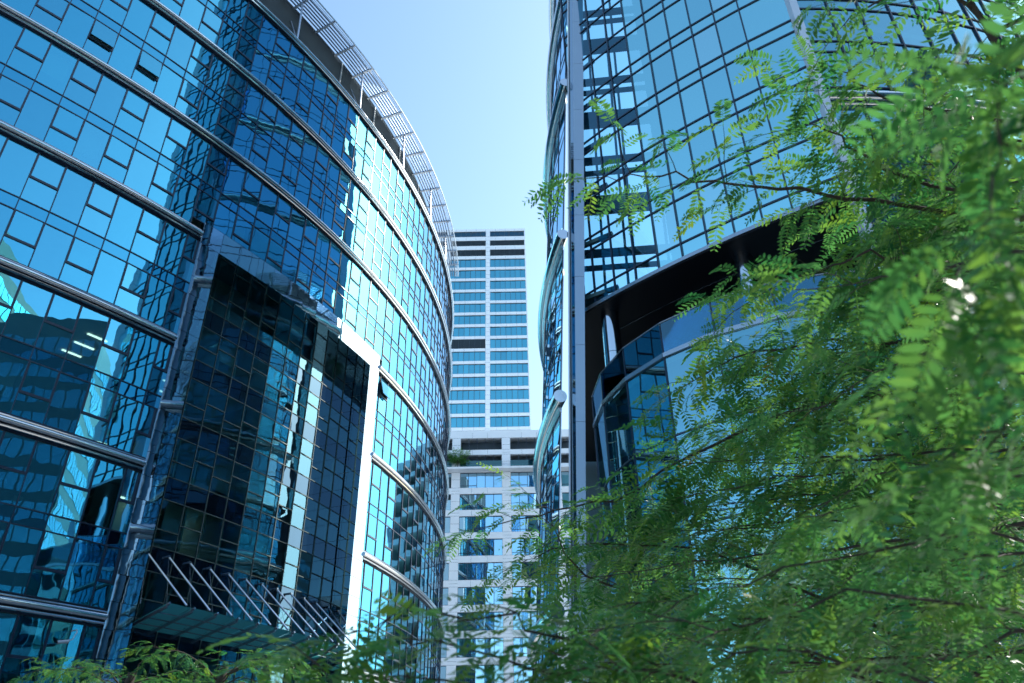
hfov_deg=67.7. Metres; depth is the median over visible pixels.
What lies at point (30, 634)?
window
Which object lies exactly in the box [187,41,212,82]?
window
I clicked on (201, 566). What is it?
recess window
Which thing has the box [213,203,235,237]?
window
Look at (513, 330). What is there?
window
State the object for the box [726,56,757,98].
window
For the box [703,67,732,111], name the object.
window
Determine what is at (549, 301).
side window
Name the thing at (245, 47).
window
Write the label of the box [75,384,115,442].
window
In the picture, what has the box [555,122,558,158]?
side window
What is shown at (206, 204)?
window
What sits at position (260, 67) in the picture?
window
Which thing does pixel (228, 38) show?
window
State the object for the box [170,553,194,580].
recess window
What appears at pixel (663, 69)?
window
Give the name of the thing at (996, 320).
honey locust tree
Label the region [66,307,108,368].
window
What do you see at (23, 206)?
window
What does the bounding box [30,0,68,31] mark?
window
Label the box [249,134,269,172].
window
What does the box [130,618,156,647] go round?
recess window
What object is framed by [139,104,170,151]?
window
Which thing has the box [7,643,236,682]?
honey locust tree
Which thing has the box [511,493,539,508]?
window
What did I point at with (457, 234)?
window
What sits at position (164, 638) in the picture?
recess window
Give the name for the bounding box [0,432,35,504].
window
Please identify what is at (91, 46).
window
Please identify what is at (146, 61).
open window
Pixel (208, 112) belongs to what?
window
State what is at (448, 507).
window
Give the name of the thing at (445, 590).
window
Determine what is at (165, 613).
entrance canopy
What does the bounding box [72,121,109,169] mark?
window
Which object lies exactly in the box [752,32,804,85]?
window
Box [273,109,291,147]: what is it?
window
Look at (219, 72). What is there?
window
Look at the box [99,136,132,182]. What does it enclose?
window
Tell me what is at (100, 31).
open window
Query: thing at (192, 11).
window
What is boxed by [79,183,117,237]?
window
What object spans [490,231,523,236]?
window
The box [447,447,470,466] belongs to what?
terrace tree
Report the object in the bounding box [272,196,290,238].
window
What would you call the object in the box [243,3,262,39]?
window
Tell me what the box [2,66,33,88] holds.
window
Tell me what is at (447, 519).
window
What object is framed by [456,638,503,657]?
window
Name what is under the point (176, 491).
recess window
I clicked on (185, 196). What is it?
window
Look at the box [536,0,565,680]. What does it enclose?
side window
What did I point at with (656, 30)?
window
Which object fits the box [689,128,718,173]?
window
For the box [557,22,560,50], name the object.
side window
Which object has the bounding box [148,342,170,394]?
window
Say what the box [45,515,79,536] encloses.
window
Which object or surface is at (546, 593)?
side window
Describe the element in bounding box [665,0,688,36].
window
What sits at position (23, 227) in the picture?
window
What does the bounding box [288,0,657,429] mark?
sky
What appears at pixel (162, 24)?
window
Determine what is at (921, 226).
honey locust tree
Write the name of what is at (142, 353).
window
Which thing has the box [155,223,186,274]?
window
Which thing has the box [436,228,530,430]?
office tower
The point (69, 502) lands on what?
window
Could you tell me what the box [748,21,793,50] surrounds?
window
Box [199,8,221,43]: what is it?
window
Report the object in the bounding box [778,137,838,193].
window
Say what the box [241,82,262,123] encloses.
window
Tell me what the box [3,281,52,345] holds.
window
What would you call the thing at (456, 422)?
window
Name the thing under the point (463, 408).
window
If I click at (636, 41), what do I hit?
window
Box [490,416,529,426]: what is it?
window
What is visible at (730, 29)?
window
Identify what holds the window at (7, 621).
in the office building at (226, 314)
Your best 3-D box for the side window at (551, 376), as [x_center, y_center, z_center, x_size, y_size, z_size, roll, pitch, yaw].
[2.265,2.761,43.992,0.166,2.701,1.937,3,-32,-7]
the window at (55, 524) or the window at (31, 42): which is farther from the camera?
the window at (31, 42)
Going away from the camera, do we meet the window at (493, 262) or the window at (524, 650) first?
the window at (524, 650)
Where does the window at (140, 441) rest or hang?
in the office building at (226, 314)
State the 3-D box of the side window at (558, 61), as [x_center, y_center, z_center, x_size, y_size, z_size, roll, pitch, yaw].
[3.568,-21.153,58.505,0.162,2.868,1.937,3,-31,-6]
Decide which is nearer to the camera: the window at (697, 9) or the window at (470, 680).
the window at (697, 9)
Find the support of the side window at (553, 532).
in the office building at (629, 342)
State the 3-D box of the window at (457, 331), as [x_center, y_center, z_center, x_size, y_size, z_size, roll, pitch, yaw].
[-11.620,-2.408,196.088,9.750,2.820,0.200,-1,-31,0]
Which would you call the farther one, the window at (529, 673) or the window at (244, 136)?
the window at (529, 673)
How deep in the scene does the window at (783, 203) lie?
36.97 m
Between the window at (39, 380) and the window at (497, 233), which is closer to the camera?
the window at (39, 380)
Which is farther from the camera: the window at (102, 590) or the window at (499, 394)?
the window at (499, 394)
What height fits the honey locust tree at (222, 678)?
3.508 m
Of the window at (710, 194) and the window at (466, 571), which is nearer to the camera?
the window at (710, 194)
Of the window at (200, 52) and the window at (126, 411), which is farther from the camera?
the window at (200, 52)
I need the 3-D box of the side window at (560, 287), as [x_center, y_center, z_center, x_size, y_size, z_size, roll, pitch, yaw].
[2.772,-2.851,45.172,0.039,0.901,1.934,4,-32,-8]
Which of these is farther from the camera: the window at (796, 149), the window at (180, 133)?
the window at (180, 133)
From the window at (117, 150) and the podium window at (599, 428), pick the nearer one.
the podium window at (599, 428)
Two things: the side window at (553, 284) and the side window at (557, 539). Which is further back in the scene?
the side window at (553, 284)
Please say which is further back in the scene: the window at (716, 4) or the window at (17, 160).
the window at (716, 4)
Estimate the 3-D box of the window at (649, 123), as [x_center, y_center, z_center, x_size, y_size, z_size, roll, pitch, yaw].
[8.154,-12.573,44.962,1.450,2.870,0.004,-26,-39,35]
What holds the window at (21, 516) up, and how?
in the office building at (226, 314)
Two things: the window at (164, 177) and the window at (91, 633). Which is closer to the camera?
the window at (91, 633)
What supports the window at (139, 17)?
in the office building at (226, 314)
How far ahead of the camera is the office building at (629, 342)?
42.38 m
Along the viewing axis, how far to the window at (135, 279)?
42.26 m
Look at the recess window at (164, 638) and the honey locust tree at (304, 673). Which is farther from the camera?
the recess window at (164, 638)
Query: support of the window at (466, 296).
in the office tower
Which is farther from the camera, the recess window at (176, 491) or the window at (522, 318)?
the window at (522, 318)
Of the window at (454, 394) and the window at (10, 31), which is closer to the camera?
the window at (10, 31)
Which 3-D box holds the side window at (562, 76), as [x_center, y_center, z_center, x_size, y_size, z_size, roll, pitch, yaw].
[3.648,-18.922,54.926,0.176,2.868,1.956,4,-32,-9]
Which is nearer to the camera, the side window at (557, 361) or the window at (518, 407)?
the side window at (557, 361)
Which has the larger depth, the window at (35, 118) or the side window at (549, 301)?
the side window at (549, 301)
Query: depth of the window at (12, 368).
35.66 m
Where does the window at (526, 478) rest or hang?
in the office building at (510, 453)
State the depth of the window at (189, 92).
50.16 m
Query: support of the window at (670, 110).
in the office building at (629, 342)
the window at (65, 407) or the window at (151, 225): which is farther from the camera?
the window at (151, 225)
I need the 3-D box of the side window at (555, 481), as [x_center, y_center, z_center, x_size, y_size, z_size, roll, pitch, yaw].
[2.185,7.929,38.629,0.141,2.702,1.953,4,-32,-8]
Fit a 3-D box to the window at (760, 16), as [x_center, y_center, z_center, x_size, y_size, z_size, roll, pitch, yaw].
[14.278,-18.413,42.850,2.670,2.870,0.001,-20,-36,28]
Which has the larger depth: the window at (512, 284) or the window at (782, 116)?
the window at (512, 284)
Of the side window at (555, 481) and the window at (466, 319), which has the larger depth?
the window at (466, 319)
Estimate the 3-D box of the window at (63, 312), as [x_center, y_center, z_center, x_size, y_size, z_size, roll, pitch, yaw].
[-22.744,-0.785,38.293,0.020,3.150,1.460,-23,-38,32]
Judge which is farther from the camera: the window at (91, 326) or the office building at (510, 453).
the office building at (510, 453)
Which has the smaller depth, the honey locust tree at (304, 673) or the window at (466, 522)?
the honey locust tree at (304, 673)
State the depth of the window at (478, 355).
192.33 m
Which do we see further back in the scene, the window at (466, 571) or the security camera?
the window at (466, 571)
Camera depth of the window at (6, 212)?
38.11 m
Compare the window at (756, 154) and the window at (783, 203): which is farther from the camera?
the window at (756, 154)
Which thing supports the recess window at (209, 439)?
in the office building at (226, 314)
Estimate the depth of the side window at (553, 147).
56.05 m
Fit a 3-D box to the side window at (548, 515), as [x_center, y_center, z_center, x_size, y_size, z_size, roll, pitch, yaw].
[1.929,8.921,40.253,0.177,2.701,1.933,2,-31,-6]
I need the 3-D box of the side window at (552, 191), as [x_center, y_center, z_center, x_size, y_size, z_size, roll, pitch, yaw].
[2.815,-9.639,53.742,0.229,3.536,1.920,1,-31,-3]
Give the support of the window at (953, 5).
in the office building at (629, 342)
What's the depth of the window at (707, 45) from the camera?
44.58 m
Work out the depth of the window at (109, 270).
41.27 m
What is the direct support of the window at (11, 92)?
in the office building at (226, 314)
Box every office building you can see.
[0,0,458,682]
[440,429,587,682]
[527,0,1023,682]
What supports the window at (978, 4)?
in the office building at (629, 342)
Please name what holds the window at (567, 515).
in the office building at (510, 453)
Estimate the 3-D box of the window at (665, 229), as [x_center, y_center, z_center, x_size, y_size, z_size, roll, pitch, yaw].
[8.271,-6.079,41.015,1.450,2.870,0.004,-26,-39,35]
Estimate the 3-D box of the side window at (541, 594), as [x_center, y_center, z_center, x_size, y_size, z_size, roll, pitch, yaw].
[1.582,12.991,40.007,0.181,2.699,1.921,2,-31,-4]
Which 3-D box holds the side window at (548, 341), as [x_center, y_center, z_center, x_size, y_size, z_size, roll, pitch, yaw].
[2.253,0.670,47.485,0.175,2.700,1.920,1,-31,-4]
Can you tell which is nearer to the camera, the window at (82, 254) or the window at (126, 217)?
the window at (82, 254)
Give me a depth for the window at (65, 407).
37.31 m
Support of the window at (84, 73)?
in the office building at (226, 314)
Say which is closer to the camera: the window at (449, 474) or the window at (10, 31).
the window at (10, 31)
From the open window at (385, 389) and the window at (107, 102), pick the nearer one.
the window at (107, 102)
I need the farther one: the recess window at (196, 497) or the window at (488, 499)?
the window at (488, 499)
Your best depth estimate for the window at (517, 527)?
124.88 m
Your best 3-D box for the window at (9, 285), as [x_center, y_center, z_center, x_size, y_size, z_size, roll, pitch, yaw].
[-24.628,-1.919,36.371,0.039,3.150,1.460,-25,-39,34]
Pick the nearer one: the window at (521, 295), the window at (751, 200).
the window at (751, 200)
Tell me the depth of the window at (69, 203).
41.27 m
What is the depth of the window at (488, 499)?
127.00 m
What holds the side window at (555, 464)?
in the office building at (629, 342)
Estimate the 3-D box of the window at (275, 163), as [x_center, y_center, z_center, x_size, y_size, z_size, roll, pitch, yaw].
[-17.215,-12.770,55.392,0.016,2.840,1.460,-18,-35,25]
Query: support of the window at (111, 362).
in the office building at (226, 314)
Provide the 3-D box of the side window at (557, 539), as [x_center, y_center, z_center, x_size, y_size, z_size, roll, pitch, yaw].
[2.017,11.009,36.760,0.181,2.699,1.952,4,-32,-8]
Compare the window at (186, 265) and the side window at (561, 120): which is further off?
the side window at (561, 120)
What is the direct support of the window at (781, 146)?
in the office building at (629, 342)
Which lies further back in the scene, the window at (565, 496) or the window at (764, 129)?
the window at (565, 496)
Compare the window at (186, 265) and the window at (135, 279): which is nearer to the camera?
the window at (135, 279)
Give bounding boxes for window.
[0,14,23,63]
[0,49,448,682]
[0,76,28,125]
[0,139,37,196]
[0,204,13,240]
[0,211,42,265]
[0,272,20,333]
[0,336,32,359]
[0,352,27,412]
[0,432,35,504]
[0,524,42,593]
[0,613,16,669]
[0,615,50,682]
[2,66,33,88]
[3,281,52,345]
[7,28,49,78]
[11,362,57,423]
[11,507,47,529]
[15,91,57,140]
[16,199,48,221]
[17,442,67,512]
[21,154,64,210]
[26,532,73,599]
[29,224,72,278]
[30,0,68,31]
[30,348,63,370]
[35,295,80,356]
[36,44,77,94]
[36,621,83,682]
[44,107,83,154]
[44,373,88,432]
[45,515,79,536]
[50,451,96,520]
[51,168,92,223]
[57,4,94,47]
[59,238,99,291]
[59,539,104,604]
[64,60,101,109]
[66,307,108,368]
[71,626,98,682]
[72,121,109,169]
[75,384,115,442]
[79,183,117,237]
[82,460,124,528]
[83,37,110,62]
[88,251,125,303]
[90,75,126,123]
[91,20,117,47]
[91,547,118,608]
[95,319,133,378]
[99,0,130,24]
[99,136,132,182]
[104,395,141,451]
[106,196,142,249]
[108,35,140,77]
[111,469,137,532]
[115,90,148,137]
[115,264,148,314]
[122,330,158,388]
[123,0,154,39]
[124,150,156,196]
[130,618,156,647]
[131,210,164,262]
[131,405,154,456]
[139,51,161,77]
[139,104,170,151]
[140,276,172,326]
[145,12,174,54]
[147,547,173,574]
[148,164,177,209]
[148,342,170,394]
[154,65,182,106]
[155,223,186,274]
[155,623,178,651]
[161,119,190,165]
[164,288,183,332]
[164,477,187,504]
[167,26,194,68]
[170,177,198,221]
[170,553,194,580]
[175,80,201,119]
[177,235,196,280]
[178,418,200,444]
[178,628,199,655]
[180,0,204,29]
[183,132,210,178]
[185,485,207,511]
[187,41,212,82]
[192,310,341,677]
[192,559,214,585]
[193,191,217,225]
[195,93,220,133]
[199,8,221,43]
[203,146,227,191]
[206,55,230,96]
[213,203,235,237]
[214,107,237,146]
[217,22,238,57]
[222,159,245,203]
[224,69,246,109]
[232,121,253,159]
[232,216,252,249]
[234,36,254,71]
[240,172,261,215]
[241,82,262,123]
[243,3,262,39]
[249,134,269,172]
[256,184,277,227]
[257,96,276,135]
[265,146,284,184]
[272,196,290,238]
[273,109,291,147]
[287,208,304,249]
[381,377,390,399]
[440,666,445,682]
[441,639,446,657]
[443,563,448,580]
[443,588,447,604]
[445,517,449,532]
[446,495,450,509]
[448,473,451,487]
[449,377,484,386]
[449,390,484,399]
[449,403,484,413]
[450,259,485,267]
[450,270,485,278]
[451,232,485,236]
[451,281,485,289]
[451,417,484,427]
[452,351,484,360]
[452,364,484,373]
[453,292,485,300]
[453,327,485,336]
[454,304,485,312]
[454,315,485,324]
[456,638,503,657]
[456,665,503,682]
[457,587,502,604]
[457,612,502,630]
[458,539,502,555]
[458,562,502,579]
[459,494,501,509]
[459,516,502,532]
[460,472,501,487]
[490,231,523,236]
[490,258,524,266]
[490,269,524,277]
[490,280,525,288]
[490,291,525,300]
[490,303,525,311]
[490,314,526,323]
[490,326,526,335]
[490,338,526,347]
[490,351,527,360]
[490,363,527,372]
[490,376,528,385]
[490,389,528,399]
[490,402,528,412]
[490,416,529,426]
[511,472,533,486]
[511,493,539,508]
[511,515,538,531]
[512,538,538,554]
[512,562,537,578]
[512,586,536,603]
[513,611,536,629]
[513,637,559,656]
[513,664,558,682]
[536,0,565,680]
[540,571,543,613]
[542,495,545,545]
[543,447,546,484]
[544,551,549,604]
[545,380,548,411]
[545,483,550,537]
[546,331,549,373]
[547,291,550,325]
[547,432,551,472]
[548,364,553,404]
[549,233,551,254]
[549,633,555,662]
[550,191,552,226]
[550,312,554,357]
[550,539,557,597]
[551,147,553,178]
[551,272,555,308]
[551,468,558,527]
[551,520,557,544]
[552,214,556,245]
[552,415,559,460]
[552,452,558,476]
[553,161,557,210]
[554,346,560,392]
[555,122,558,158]
[555,292,561,342]
[555,333,560,355]
[556,50,559,84]
[556,254,561,291]
[556,280,561,303]
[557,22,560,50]
[557,192,562,230]
[558,139,563,188]
[559,99,564,142]
[560,60,564,79]
[561,24,565,60]
[561,471,568,485]
[562,493,568,507]
[563,515,568,530]
[595,409,608,492]
[601,481,615,571]
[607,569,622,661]
[626,25,647,63]
[632,64,654,104]
[638,106,661,149]
[641,0,710,23]
[645,11,667,49]
[646,152,669,198]
[652,51,675,91]
[652,203,678,252]
[659,93,683,135]
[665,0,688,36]
[666,141,692,186]
[672,37,697,78]
[675,191,703,241]
[680,80,707,124]
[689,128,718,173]
[694,24,721,65]
[699,179,729,229]
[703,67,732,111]
[711,0,731,10]
[713,114,743,161]
[716,11,745,52]
[724,166,757,217]
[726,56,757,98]
[733,210,760,231]
[738,104,771,146]
[740,0,789,39]
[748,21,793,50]
[748,141,774,162]
[750,154,786,204]
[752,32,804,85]
[761,68,808,97]
[761,197,790,219]
[765,84,821,135]
[775,121,822,149]
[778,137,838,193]
[790,179,841,207]
[939,0,1022,37]
[965,0,986,19]
[977,30,999,42]
[982,0,1012,30]
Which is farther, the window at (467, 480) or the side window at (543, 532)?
the window at (467, 480)
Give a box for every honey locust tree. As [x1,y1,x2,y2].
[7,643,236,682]
[125,641,330,682]
[196,0,1023,682]
[263,662,327,682]
[421,0,1023,682]
[549,135,1023,682]
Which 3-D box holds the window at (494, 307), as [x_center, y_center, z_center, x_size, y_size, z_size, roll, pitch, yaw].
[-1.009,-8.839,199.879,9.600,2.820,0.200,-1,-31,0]
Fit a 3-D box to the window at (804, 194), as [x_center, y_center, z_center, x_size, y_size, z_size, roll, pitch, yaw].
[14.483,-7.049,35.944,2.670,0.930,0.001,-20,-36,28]
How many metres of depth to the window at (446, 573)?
120.89 m
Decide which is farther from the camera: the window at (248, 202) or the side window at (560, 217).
the window at (248, 202)
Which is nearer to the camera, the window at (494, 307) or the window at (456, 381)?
the window at (456, 381)
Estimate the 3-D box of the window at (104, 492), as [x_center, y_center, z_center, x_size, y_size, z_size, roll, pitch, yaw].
[-19.986,7.488,37.352,0.007,3.150,1.460,-21,-36,29]
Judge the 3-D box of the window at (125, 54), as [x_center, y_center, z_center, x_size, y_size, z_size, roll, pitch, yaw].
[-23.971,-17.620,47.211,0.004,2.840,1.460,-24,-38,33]
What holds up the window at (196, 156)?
in the office building at (226, 314)
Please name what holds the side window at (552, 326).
in the office building at (629, 342)
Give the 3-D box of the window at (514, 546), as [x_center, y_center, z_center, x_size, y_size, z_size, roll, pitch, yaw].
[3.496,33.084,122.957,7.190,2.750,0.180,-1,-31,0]
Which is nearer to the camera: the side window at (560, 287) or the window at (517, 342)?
the side window at (560, 287)
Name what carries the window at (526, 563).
in the office building at (510, 453)
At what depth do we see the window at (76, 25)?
45.33 m
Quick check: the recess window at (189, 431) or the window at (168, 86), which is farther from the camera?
the window at (168, 86)
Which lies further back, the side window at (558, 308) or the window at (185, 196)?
the window at (185, 196)
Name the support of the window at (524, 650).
in the office building at (510, 453)
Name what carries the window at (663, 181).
in the office building at (629, 342)
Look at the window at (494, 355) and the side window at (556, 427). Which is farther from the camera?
the window at (494, 355)
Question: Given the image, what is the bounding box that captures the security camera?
[55,629,77,643]
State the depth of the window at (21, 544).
33.42 m
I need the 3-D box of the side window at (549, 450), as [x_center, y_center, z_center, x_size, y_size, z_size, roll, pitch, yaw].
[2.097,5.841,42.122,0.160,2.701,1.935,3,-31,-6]
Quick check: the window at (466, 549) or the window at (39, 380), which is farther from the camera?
the window at (466, 549)
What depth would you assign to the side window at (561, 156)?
50.60 m
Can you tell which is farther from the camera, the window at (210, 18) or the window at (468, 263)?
the window at (468, 263)
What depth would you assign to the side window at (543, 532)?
42.00 m
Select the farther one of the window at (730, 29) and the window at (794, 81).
the window at (730, 29)
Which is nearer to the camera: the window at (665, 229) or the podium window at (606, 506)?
the podium window at (606, 506)
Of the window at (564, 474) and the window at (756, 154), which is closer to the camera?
the window at (756, 154)
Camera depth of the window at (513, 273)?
205.64 m
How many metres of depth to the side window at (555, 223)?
50.19 m
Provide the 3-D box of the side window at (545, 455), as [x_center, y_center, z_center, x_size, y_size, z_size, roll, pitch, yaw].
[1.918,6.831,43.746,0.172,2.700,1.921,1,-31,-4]
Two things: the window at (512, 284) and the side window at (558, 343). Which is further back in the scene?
the window at (512, 284)
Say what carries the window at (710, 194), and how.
in the office building at (629, 342)
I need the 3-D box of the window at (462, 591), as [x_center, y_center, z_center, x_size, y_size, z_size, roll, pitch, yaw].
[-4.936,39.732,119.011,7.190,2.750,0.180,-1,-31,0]
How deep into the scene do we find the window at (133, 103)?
46.18 m
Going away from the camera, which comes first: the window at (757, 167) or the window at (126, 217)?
the window at (757, 167)
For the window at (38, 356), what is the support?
in the office building at (226, 314)
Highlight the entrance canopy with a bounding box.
[132,553,356,666]
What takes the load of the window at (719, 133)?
in the office building at (629, 342)
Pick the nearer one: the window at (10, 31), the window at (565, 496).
the window at (10, 31)
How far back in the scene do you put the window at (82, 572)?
35.38 m
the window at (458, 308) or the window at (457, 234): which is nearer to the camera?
the window at (458, 308)
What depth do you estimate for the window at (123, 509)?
38.07 m
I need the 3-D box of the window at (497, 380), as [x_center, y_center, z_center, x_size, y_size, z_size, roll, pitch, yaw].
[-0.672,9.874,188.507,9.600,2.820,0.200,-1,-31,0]
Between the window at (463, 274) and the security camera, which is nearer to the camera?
the security camera
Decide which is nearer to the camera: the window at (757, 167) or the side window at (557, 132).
the window at (757, 167)
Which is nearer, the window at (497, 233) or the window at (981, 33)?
the window at (981, 33)
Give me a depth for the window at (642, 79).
46.95 m
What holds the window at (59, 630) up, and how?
in the office building at (226, 314)
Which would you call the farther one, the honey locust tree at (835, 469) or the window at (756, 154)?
the window at (756, 154)
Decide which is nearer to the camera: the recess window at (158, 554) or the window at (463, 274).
the recess window at (158, 554)
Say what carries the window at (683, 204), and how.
in the office building at (629, 342)
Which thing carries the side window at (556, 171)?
in the office building at (629, 342)
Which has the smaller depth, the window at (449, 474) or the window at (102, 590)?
the window at (102, 590)
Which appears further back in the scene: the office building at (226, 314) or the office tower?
the office tower
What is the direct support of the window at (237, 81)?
in the office building at (226, 314)
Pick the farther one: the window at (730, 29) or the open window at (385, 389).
the open window at (385, 389)
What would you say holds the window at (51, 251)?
in the office building at (226, 314)
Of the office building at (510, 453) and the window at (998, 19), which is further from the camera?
the office building at (510, 453)
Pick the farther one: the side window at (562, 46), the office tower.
the office tower
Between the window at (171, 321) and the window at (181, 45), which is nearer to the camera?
the window at (171, 321)
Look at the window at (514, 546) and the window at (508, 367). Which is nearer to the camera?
the window at (514, 546)
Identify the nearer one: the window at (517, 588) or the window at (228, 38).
the window at (228, 38)
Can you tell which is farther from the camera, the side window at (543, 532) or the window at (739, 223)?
the side window at (543, 532)
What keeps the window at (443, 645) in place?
in the office building at (510, 453)
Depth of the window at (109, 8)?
47.90 m
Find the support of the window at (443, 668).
in the office building at (510, 453)
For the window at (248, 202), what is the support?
in the office building at (226, 314)
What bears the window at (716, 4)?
in the office building at (629, 342)
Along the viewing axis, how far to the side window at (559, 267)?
46.03 m
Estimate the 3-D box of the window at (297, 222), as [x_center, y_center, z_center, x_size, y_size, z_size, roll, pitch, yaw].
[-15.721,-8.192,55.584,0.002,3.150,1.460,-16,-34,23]
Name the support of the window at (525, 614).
in the office building at (510, 453)
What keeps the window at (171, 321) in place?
in the office building at (226, 314)
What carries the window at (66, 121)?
in the office building at (226, 314)
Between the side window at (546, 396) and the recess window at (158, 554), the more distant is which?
the side window at (546, 396)
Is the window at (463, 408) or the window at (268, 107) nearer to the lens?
the window at (268, 107)
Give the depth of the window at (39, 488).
35.32 m
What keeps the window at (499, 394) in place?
in the office tower
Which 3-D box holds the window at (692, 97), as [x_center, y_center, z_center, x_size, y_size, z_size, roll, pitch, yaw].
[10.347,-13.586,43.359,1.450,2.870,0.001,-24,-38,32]
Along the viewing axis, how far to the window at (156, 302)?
43.28 m
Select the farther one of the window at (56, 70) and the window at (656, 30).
the window at (656, 30)
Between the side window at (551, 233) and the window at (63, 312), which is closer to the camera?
the window at (63, 312)
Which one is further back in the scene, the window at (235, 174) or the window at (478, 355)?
the window at (478, 355)
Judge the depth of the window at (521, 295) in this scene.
201.81 m
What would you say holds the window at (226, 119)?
in the office building at (226, 314)
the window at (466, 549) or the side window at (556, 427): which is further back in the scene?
the window at (466, 549)
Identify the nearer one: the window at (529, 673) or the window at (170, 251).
the window at (170, 251)
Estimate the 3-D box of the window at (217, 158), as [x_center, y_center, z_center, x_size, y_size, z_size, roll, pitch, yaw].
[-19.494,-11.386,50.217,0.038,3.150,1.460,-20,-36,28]
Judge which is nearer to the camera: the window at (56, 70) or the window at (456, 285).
the window at (56, 70)
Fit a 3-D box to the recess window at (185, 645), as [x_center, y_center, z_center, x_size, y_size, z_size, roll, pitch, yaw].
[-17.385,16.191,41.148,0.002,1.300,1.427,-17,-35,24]
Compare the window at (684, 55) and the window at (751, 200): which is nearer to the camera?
the window at (751, 200)
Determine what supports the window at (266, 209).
in the office building at (226, 314)
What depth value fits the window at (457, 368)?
190.42 m
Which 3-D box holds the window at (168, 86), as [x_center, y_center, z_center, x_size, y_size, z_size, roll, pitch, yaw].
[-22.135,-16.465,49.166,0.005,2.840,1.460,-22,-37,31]
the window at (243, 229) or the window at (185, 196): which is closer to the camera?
the window at (185, 196)
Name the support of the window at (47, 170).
in the office building at (226, 314)
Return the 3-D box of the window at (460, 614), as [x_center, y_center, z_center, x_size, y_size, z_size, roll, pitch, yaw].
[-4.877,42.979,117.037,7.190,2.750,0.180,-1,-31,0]
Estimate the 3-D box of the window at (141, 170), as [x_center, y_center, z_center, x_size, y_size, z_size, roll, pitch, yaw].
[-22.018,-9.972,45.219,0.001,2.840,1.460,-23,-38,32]
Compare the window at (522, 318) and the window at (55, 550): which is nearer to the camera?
the window at (55, 550)
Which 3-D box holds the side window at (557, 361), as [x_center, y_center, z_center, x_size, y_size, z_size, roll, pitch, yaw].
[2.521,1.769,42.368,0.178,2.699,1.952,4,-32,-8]
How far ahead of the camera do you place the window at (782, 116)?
39.09 m
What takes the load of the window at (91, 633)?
in the office building at (226, 314)
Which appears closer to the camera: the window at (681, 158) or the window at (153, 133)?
the window at (681, 158)
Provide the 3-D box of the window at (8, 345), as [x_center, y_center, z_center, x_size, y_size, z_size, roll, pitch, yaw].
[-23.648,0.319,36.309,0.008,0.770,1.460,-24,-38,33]

